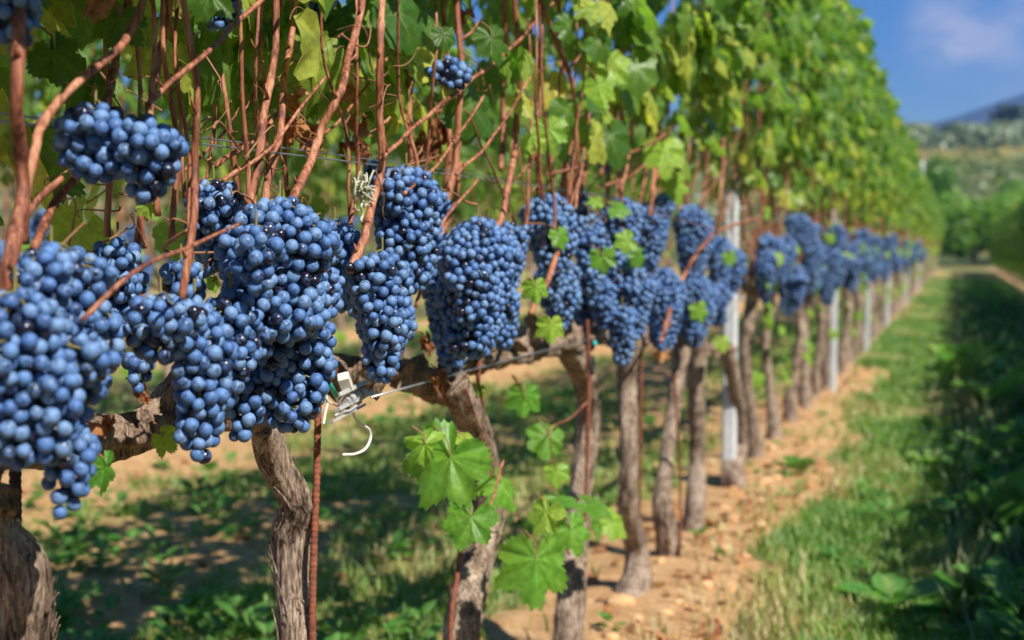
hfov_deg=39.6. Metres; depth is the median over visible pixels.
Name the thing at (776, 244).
grape bunch
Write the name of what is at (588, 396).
iron rod
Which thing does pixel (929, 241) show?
grapevine
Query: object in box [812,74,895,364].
grapevine
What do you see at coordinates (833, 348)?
vineyard post
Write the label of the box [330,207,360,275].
grape bunch
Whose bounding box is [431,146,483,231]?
grapevine
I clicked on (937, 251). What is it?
grapevine
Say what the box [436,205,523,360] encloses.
grape bunch
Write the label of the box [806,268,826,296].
grape bunch
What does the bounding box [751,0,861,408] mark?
grapevine
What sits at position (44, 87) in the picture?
grapevine
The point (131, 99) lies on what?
grapevine
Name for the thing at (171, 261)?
grape bunch
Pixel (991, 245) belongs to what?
grapevine
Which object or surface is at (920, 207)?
grapevine
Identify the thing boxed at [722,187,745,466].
vineyard post
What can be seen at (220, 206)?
grape bunch
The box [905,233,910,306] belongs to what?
vineyard post
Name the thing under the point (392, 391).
trellis wire
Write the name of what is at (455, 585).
iron rod
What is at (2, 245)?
grape bunch
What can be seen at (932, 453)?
leafy weed
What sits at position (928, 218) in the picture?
grapevine
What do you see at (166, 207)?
grapevine
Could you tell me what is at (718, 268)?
grape bunch
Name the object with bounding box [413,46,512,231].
grapevine leaves
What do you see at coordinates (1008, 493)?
leafy weed
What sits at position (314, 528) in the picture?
iron rod
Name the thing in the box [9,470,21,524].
iron rod
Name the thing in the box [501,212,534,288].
grape bunch
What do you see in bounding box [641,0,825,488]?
grapevine
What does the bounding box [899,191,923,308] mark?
grapevine
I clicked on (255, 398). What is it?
grape bunch
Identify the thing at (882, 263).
grape bunch
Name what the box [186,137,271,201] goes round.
grapevine
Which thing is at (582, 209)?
grape bunch
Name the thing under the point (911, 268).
grapevine
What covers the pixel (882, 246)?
grape bunch
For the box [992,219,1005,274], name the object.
grapevine
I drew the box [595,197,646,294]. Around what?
grape bunch
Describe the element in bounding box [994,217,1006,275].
grapevine
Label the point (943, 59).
sky
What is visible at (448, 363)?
grape bunch
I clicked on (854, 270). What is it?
grape bunch
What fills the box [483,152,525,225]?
grapevine
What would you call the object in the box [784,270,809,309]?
grape bunch
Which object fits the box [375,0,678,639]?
grapevine
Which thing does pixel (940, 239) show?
grapevine
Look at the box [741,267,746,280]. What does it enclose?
grape bunch
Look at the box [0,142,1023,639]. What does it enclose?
ground
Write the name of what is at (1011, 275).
grapevine
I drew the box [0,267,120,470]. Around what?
grape bunch
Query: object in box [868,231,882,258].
grape bunch
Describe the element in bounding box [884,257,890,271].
grape bunch
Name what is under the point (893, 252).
grape bunch
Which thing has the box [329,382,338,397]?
plastic tube
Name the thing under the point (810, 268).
grape bunch
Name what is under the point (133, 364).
grape bunch
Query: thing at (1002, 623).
shade weeds
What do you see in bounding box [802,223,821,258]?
grape bunch
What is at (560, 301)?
grape bunch
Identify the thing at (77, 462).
grape bunch
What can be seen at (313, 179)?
grapevine
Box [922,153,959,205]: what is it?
shrub
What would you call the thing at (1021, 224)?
grapevine
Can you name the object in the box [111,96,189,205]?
grape bunch
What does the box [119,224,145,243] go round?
grape bunch
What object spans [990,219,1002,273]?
grapevine
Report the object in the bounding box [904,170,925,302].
grapevine
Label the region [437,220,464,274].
grape bunch
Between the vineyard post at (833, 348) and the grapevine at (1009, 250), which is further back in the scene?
the grapevine at (1009, 250)
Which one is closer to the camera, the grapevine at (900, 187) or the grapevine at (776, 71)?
the grapevine at (776, 71)
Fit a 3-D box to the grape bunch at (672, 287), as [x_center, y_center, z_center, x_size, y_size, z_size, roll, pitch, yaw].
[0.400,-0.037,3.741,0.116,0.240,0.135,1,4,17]
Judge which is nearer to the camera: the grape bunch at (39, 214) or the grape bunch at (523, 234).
the grape bunch at (523, 234)
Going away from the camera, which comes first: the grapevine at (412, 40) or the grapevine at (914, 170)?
the grapevine at (412, 40)
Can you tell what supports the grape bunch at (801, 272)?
hanging from the grapevine at (790, 411)
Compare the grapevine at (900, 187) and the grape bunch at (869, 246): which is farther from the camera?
the grapevine at (900, 187)
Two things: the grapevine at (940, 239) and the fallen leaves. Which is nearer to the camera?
the fallen leaves
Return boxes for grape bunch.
[0,0,42,53]
[0,241,5,260]
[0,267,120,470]
[9,226,117,331]
[21,217,45,251]
[33,209,50,246]
[40,425,101,519]
[52,83,124,184]
[72,360,107,450]
[89,222,149,321]
[92,300,126,388]
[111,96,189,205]
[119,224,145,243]
[121,352,155,393]
[122,278,207,364]
[142,254,153,292]
[159,244,205,299]
[164,252,182,263]
[171,278,239,464]
[183,165,244,279]
[206,0,242,32]
[206,272,272,409]
[214,180,341,343]
[224,371,276,442]
[230,210,285,295]
[248,313,337,432]
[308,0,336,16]
[321,265,344,321]
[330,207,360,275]
[336,215,359,227]
[338,296,349,313]
[341,237,417,383]
[348,308,364,344]
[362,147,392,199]
[372,153,442,294]
[421,267,465,373]
[425,50,472,90]
[432,175,451,231]
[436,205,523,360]
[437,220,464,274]
[494,285,520,350]
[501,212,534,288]
[517,184,577,284]
[533,260,581,330]
[565,185,595,221]
[573,286,593,343]
[574,206,607,298]
[585,275,617,331]
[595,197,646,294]
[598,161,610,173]
[608,297,639,367]
[615,266,658,340]
[639,201,669,272]
[647,260,687,351]
[651,187,676,241]
[672,198,714,279]
[679,275,719,347]
[707,234,736,287]
[710,277,733,326]
[728,243,746,293]
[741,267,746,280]
[754,249,777,303]
[755,226,774,257]
[761,231,787,285]
[772,273,793,315]
[780,234,796,274]
[783,209,808,244]
[783,240,791,262]
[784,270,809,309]
[792,265,805,294]
[794,214,813,246]
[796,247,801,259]
[796,260,810,300]
[799,257,811,290]
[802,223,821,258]
[802,246,824,288]
[804,238,826,274]
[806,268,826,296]
[819,228,844,244]
[820,267,846,305]
[822,254,828,262]
[823,242,843,254]
[826,245,845,277]
[828,223,845,250]
[838,251,854,275]
[839,243,851,254]
[841,227,848,243]
[843,270,851,289]
[847,257,861,283]
[849,239,860,258]
[849,277,858,292]
[851,229,860,247]
[858,247,874,258]
[860,228,869,246]
[860,271,869,284]
[861,254,874,274]
[865,260,876,285]
[866,242,872,250]
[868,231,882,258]
[870,265,880,282]
[873,247,882,267]
[878,240,885,249]
[879,261,884,275]
[882,240,894,253]
[882,263,892,283]
[884,235,891,249]
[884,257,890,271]
[890,246,895,256]
[891,234,898,243]
[891,257,900,273]
[902,241,907,254]
[902,257,909,274]
[908,253,914,260]
[911,242,917,253]
[917,252,922,260]
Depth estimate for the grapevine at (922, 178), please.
20.37 m
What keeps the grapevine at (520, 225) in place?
on the ground at (504, 622)
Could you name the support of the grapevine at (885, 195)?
on the ground at (504, 622)
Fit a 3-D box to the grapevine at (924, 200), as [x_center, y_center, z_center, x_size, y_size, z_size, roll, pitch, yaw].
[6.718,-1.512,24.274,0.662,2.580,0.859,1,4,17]
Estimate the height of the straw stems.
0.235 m
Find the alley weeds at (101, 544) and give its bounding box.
[22,383,765,639]
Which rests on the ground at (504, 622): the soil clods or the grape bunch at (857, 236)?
the soil clods
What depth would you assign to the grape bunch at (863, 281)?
11.94 m
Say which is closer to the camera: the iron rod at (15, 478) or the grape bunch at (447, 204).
the iron rod at (15, 478)
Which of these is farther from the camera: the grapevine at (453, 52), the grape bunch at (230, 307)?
the grapevine at (453, 52)
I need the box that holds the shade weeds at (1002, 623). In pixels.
[930,299,1023,639]
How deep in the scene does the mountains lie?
2108.50 m
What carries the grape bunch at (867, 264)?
hanging from the grapevine at (883, 161)
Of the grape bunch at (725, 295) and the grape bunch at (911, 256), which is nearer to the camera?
the grape bunch at (725, 295)
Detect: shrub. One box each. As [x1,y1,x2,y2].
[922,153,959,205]
[935,188,1022,265]
[979,178,1023,230]
[1011,187,1023,200]
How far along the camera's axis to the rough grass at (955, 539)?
5.63 m
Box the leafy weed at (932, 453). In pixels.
[906,444,972,465]
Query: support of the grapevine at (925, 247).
on the ground at (504, 622)
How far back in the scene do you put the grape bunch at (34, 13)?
1.14 m
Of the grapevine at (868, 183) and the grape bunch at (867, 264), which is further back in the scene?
the grape bunch at (867, 264)
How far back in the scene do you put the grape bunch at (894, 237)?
16.33 m
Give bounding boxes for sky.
[27,0,1023,155]
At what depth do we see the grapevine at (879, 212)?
12.72 m
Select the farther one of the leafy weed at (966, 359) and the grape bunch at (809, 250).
the leafy weed at (966, 359)
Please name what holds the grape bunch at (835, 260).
hanging from the grapevine at (805, 399)
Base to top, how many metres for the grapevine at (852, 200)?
2.600 m
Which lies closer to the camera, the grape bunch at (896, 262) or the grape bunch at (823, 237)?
the grape bunch at (823, 237)
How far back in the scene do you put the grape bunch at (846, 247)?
9.02 m
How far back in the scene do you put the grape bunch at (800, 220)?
6.42 m
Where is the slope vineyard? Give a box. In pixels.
[256,145,1023,225]
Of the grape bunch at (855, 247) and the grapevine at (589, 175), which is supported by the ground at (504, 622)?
the grapevine at (589, 175)
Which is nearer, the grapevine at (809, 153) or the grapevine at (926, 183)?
the grapevine at (809, 153)
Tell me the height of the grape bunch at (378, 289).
0.189 m
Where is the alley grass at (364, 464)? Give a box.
[6,308,880,639]
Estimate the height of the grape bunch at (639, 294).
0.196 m
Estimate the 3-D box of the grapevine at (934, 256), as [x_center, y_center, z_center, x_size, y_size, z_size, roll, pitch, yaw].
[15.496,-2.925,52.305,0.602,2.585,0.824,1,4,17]
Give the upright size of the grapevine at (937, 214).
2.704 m
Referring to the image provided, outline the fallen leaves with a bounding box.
[22,341,1022,639]
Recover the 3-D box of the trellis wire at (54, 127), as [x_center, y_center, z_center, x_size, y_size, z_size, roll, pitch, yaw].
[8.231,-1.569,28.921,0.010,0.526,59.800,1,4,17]
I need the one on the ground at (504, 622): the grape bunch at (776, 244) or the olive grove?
the olive grove
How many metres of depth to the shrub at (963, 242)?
75.04 m
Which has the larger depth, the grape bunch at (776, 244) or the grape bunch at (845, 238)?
the grape bunch at (845, 238)
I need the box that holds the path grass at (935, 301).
[624,277,1023,639]
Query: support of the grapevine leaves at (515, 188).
on the ground at (504, 622)
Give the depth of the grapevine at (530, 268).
12.06 m
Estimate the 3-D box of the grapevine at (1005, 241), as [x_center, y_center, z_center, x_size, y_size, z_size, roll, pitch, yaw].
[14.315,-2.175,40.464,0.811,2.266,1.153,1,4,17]
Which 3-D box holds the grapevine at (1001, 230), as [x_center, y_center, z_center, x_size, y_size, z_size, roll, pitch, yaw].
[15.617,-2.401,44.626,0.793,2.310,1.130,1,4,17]
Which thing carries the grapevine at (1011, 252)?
on the ground at (504, 622)
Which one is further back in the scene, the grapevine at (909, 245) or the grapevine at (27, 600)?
the grapevine at (909, 245)
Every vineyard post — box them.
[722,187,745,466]
[829,210,843,391]
[864,224,874,351]
[885,228,892,327]
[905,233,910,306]
[917,237,921,291]
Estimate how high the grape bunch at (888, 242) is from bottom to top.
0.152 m
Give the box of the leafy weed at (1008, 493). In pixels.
[966,466,1023,527]
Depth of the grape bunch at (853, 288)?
10.03 m
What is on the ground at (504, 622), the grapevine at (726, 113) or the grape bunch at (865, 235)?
the grapevine at (726, 113)
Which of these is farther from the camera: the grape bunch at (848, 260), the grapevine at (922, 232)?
the grapevine at (922, 232)
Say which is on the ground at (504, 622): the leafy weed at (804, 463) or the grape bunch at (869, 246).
the leafy weed at (804, 463)
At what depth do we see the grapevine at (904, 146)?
15.25 m
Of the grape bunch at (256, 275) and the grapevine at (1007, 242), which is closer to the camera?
the grape bunch at (256, 275)
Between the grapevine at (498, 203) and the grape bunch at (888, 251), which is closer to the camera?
the grape bunch at (888, 251)
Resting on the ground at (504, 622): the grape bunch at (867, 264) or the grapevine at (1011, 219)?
the grapevine at (1011, 219)
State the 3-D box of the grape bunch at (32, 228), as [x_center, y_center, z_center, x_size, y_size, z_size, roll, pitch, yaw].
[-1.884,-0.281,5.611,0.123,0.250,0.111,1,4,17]
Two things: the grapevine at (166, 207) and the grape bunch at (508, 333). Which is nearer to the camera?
the grape bunch at (508, 333)
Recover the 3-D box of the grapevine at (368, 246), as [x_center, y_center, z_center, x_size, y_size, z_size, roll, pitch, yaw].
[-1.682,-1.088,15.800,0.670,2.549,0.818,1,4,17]
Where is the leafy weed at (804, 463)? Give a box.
[772,455,818,472]
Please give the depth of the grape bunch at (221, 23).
1.68 m
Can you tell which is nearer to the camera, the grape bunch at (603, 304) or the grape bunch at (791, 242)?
the grape bunch at (603, 304)
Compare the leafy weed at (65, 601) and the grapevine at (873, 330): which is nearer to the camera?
the leafy weed at (65, 601)
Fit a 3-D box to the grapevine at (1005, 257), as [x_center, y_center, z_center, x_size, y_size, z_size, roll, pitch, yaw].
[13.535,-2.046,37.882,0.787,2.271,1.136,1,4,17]
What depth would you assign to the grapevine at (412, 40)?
2.11 m
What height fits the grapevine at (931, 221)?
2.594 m
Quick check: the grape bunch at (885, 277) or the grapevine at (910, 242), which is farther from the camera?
the grapevine at (910, 242)
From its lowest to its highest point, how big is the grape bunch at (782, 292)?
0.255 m
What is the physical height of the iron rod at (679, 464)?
0.611 m
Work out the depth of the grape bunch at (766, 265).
5.57 m
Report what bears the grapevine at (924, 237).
on the ground at (504, 622)
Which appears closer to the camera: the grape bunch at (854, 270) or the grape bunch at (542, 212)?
the grape bunch at (542, 212)
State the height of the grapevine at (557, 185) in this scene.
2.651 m
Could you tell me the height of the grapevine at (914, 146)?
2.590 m
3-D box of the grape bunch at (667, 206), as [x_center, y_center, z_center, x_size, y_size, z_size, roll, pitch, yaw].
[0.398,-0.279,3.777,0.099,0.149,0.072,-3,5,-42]
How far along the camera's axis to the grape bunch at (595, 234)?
3.01 m
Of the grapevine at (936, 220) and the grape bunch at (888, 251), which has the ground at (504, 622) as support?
the grapevine at (936, 220)
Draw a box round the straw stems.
[741,358,1014,639]
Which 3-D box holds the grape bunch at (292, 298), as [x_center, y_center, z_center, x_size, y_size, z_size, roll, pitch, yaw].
[-0.236,-0.061,1.479,0.121,0.168,0.143,1,4,17]
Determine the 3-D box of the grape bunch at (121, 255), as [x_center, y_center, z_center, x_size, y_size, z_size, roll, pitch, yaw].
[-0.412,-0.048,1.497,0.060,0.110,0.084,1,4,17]
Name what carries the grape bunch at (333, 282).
hanging from the grapevine at (412, 40)
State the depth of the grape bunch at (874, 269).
12.41 m
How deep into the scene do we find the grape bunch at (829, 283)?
8.26 m
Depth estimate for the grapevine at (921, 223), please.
25.14 m
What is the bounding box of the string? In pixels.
[322,395,371,455]
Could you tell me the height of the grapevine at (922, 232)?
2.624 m
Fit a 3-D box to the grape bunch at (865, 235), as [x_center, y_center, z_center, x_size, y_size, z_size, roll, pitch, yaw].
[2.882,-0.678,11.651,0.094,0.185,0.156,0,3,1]
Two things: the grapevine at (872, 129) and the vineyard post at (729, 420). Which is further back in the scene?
the grapevine at (872, 129)
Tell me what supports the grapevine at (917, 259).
on the ground at (504, 622)
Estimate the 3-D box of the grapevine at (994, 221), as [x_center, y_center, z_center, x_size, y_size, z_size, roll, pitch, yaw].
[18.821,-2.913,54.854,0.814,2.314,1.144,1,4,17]
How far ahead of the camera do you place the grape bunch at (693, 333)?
4.24 m
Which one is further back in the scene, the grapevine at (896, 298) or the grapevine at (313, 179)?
the grapevine at (896, 298)
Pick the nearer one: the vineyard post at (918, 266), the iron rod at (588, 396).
the iron rod at (588, 396)
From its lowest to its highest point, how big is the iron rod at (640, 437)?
0.775 m
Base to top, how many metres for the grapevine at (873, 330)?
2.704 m
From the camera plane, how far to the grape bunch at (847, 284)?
9.54 m
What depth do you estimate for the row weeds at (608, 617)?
4.71 m
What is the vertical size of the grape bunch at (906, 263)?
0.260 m
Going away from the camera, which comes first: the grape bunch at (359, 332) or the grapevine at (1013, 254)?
the grape bunch at (359, 332)
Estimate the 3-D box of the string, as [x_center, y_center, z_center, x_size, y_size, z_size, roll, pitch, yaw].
[-0.228,0.130,1.870,0.033,0.104,0.164,1,4,17]
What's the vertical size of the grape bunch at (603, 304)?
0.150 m
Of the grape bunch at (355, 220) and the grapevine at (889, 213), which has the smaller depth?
the grape bunch at (355, 220)
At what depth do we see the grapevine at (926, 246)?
35.43 m
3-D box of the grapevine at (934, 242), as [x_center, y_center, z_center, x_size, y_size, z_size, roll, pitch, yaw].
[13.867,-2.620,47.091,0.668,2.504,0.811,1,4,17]
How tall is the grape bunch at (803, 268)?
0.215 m
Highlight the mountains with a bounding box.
[328,93,1023,157]
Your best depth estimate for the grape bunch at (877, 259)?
12.78 m
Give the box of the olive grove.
[542,120,1023,157]
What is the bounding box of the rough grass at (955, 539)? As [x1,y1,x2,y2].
[931,294,1023,639]
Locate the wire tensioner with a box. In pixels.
[328,371,374,424]
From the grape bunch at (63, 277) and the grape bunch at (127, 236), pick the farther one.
the grape bunch at (127, 236)
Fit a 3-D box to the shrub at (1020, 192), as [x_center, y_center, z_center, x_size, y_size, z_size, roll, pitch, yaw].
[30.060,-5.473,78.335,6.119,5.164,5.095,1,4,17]
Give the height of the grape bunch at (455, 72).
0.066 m
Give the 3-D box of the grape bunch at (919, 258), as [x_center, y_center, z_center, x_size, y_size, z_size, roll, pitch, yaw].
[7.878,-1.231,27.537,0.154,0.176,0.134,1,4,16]
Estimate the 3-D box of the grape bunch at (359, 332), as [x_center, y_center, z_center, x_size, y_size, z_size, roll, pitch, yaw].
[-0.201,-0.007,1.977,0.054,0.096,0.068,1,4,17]
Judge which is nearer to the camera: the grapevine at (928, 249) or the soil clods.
the soil clods
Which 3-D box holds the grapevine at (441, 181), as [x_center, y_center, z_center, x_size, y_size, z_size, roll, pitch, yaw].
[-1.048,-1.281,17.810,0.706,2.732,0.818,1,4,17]
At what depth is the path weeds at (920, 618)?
4.58 m
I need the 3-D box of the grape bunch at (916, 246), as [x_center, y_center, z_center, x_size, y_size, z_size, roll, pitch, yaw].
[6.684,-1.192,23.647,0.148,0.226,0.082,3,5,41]
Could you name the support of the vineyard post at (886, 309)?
on the ground at (504, 622)
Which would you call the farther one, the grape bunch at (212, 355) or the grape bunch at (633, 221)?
the grape bunch at (633, 221)
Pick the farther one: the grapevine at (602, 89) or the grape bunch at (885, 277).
the grape bunch at (885, 277)
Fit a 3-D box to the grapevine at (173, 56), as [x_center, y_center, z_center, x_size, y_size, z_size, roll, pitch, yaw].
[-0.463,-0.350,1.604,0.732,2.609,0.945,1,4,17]
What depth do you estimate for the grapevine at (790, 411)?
7.29 m
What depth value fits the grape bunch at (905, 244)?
19.75 m
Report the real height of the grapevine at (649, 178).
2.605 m
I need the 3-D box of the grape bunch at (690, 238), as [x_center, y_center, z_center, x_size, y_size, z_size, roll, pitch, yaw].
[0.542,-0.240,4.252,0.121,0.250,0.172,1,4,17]
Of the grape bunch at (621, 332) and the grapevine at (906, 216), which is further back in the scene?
the grapevine at (906, 216)
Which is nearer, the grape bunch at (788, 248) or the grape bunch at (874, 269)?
the grape bunch at (788, 248)
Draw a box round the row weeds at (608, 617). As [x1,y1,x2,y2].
[597,391,921,630]
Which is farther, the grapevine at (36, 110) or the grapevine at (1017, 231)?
the grapevine at (1017, 231)
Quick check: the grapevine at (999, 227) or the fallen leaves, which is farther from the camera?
the grapevine at (999, 227)
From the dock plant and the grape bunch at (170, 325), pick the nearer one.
the grape bunch at (170, 325)
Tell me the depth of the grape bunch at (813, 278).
7.34 m
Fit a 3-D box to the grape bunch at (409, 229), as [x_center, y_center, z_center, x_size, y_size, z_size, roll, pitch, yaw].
[-0.151,-0.134,1.994,0.108,0.200,0.137,1,4,17]
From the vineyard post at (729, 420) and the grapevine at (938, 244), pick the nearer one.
the vineyard post at (729, 420)
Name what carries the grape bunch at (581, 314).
attached to the grapevine at (602, 89)
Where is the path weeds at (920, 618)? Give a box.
[811,320,1021,639]
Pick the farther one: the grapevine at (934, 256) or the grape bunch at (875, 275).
the grapevine at (934, 256)
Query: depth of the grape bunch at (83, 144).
1.26 m
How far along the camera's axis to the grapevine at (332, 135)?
7.94 m
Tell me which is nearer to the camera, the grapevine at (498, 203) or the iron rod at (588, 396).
the iron rod at (588, 396)
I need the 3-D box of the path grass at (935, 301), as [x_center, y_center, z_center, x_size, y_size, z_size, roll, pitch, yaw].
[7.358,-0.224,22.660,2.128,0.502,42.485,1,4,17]
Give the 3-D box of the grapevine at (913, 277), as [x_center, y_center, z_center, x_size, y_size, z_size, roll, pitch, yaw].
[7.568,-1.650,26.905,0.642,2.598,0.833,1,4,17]
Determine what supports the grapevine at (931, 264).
on the ground at (504, 622)
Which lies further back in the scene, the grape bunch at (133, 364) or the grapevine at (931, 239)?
the grapevine at (931, 239)
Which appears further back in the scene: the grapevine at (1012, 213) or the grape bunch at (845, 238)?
the grapevine at (1012, 213)
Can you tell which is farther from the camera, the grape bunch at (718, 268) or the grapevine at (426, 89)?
the grapevine at (426, 89)
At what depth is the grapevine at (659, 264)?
17.80 m
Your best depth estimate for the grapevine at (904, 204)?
16.37 m
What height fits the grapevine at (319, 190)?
2.554 m
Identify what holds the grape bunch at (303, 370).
hanging from the grapevine at (173, 56)
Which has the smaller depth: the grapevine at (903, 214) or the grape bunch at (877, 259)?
the grape bunch at (877, 259)
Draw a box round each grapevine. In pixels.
[0,0,60,639]
[0,0,345,639]
[0,62,82,240]
[1,23,124,254]
[41,0,211,378]
[46,0,556,639]
[80,64,160,241]
[122,14,274,290]
[130,102,228,302]
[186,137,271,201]
[217,1,346,203]
[243,118,325,202]
[290,3,401,356]
[292,117,361,332]
[324,137,390,255]
[335,62,442,359]
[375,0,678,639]
[387,46,475,367]
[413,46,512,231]
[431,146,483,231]
[431,149,453,195]
[452,152,506,220]
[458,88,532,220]
[472,0,728,597]
[476,82,560,340]
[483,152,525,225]
[507,91,581,314]
[507,157,543,307]
[530,70,597,320]
[544,0,766,556]
[554,109,615,324]
[575,0,791,531]
[577,108,631,214]
[586,112,643,203]
[598,115,658,324]
[631,125,672,273]
[637,113,677,268]
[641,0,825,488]
[648,130,692,269]
[677,0,824,458]
[696,0,846,438]
[741,0,854,422]
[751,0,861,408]
[752,5,874,396]
[786,12,884,388]
[798,20,885,379]
[808,56,888,373]
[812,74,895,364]
[839,78,901,343]
[840,36,896,359]
[840,61,899,354]
[858,96,906,338]
[858,102,901,333]
[859,120,910,335]
[870,113,903,319]
[870,126,916,326]
[874,112,918,323]
[874,116,911,331]
[882,141,912,318]
[882,141,919,316]
[884,142,912,300]
[894,139,920,313]
[895,134,924,311]
[897,152,922,304]
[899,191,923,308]
[899,192,923,306]
[902,160,925,304]
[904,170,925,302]
[907,172,930,299]
[908,165,925,278]
[910,191,928,296]
[910,198,929,294]
[911,179,930,280]
[914,170,932,292]
[914,179,932,290]
[916,185,930,284]
[918,189,935,287]
[919,187,935,290]
[919,191,933,285]
[921,198,935,278]
[923,192,937,281]
[923,195,937,282]
[925,198,939,279]
[926,197,938,279]
[926,216,936,270]
[927,201,939,278]
[927,205,940,270]
[929,194,938,277]
[929,210,941,275]
[932,211,943,274]
[933,244,937,271]
[934,214,943,271]
[936,214,945,268]
[936,216,944,270]
[987,222,998,270]
[989,215,1001,272]
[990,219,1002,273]
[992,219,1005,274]
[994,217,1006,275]
[995,215,1008,276]
[996,212,1010,277]
[999,203,1014,279]
[999,207,1012,278]
[1000,209,1016,280]
[1002,200,1017,281]
[1003,200,1018,281]
[1004,201,1019,282]
[1005,196,1023,283]
[1006,195,1023,284]
[1007,200,1023,285]
[1009,203,1020,274]
[1010,202,1021,275]
[1011,201,1023,278]
[1014,197,1023,275]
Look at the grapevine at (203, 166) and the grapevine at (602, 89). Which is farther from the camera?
the grapevine at (203, 166)
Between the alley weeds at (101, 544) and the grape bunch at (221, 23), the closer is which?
the grape bunch at (221, 23)
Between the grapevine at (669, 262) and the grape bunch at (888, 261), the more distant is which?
the grapevine at (669, 262)
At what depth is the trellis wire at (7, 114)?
1.91 m
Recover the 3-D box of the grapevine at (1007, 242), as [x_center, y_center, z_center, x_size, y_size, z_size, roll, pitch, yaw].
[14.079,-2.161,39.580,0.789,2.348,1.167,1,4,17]
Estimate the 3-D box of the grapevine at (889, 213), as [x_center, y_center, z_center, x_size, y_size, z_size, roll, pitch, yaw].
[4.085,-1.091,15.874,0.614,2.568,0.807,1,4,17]
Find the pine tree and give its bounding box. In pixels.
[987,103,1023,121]
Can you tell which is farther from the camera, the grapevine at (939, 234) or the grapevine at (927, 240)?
the grapevine at (939, 234)
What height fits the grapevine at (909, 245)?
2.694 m
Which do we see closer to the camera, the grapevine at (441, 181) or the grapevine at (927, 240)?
the grapevine at (441, 181)
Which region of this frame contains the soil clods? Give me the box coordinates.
[121,340,889,639]
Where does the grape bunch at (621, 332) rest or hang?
hanging from the grapevine at (602, 89)
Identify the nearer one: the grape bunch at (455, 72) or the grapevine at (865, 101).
the grape bunch at (455, 72)
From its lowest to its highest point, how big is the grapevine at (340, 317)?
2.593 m
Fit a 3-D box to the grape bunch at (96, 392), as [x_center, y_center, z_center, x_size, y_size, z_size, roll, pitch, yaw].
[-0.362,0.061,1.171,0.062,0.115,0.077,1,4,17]
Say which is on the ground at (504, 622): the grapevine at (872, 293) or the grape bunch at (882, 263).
the grapevine at (872, 293)
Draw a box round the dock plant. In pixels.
[834,572,970,613]
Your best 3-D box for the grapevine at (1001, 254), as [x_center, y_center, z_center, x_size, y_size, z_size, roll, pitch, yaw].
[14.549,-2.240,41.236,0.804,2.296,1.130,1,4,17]
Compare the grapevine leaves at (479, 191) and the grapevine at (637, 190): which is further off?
the grapevine at (637, 190)
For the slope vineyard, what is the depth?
140.54 m
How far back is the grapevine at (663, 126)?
16.92 m
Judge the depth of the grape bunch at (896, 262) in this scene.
16.72 m
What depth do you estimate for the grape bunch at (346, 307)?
2.04 m
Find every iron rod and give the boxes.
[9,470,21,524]
[309,405,321,639]
[448,359,481,639]
[583,320,590,525]
[638,335,642,519]
[673,375,681,557]
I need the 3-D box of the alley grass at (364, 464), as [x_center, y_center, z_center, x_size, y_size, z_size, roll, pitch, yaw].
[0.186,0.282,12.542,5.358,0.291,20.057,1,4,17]
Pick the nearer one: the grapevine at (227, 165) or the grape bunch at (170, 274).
the grape bunch at (170, 274)
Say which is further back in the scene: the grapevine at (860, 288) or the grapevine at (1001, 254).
the grapevine at (1001, 254)
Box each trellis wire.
[0,113,820,224]
[0,120,930,244]
[371,291,776,397]
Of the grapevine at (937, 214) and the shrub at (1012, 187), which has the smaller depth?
the grapevine at (937, 214)
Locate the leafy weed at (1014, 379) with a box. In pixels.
[951,370,1023,412]
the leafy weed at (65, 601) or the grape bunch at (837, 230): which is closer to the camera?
the leafy weed at (65, 601)
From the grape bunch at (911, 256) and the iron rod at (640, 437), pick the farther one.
the grape bunch at (911, 256)
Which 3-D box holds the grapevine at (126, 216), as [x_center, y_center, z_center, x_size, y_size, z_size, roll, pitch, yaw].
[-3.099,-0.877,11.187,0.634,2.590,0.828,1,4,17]
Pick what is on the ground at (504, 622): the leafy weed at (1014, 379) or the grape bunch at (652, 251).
the leafy weed at (1014, 379)
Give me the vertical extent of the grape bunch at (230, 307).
0.136 m
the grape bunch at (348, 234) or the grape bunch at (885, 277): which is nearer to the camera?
the grape bunch at (348, 234)
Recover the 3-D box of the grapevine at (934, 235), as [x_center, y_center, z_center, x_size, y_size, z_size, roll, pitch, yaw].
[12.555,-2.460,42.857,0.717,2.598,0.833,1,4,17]
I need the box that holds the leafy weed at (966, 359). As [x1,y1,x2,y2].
[927,340,1001,383]
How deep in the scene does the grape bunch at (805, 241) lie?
6.59 m
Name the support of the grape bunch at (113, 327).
hanging from the grapevine at (173, 56)
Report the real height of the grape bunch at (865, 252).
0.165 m
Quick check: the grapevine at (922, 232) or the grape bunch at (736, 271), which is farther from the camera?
the grapevine at (922, 232)
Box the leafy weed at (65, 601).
[52,584,86,620]
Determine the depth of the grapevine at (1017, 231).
33.44 m
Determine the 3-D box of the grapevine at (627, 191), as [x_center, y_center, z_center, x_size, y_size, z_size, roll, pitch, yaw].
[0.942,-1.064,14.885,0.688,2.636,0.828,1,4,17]
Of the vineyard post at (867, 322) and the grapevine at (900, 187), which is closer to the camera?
the vineyard post at (867, 322)
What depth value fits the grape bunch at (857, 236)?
10.71 m
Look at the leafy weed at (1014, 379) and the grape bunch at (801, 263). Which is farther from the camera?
the leafy weed at (1014, 379)

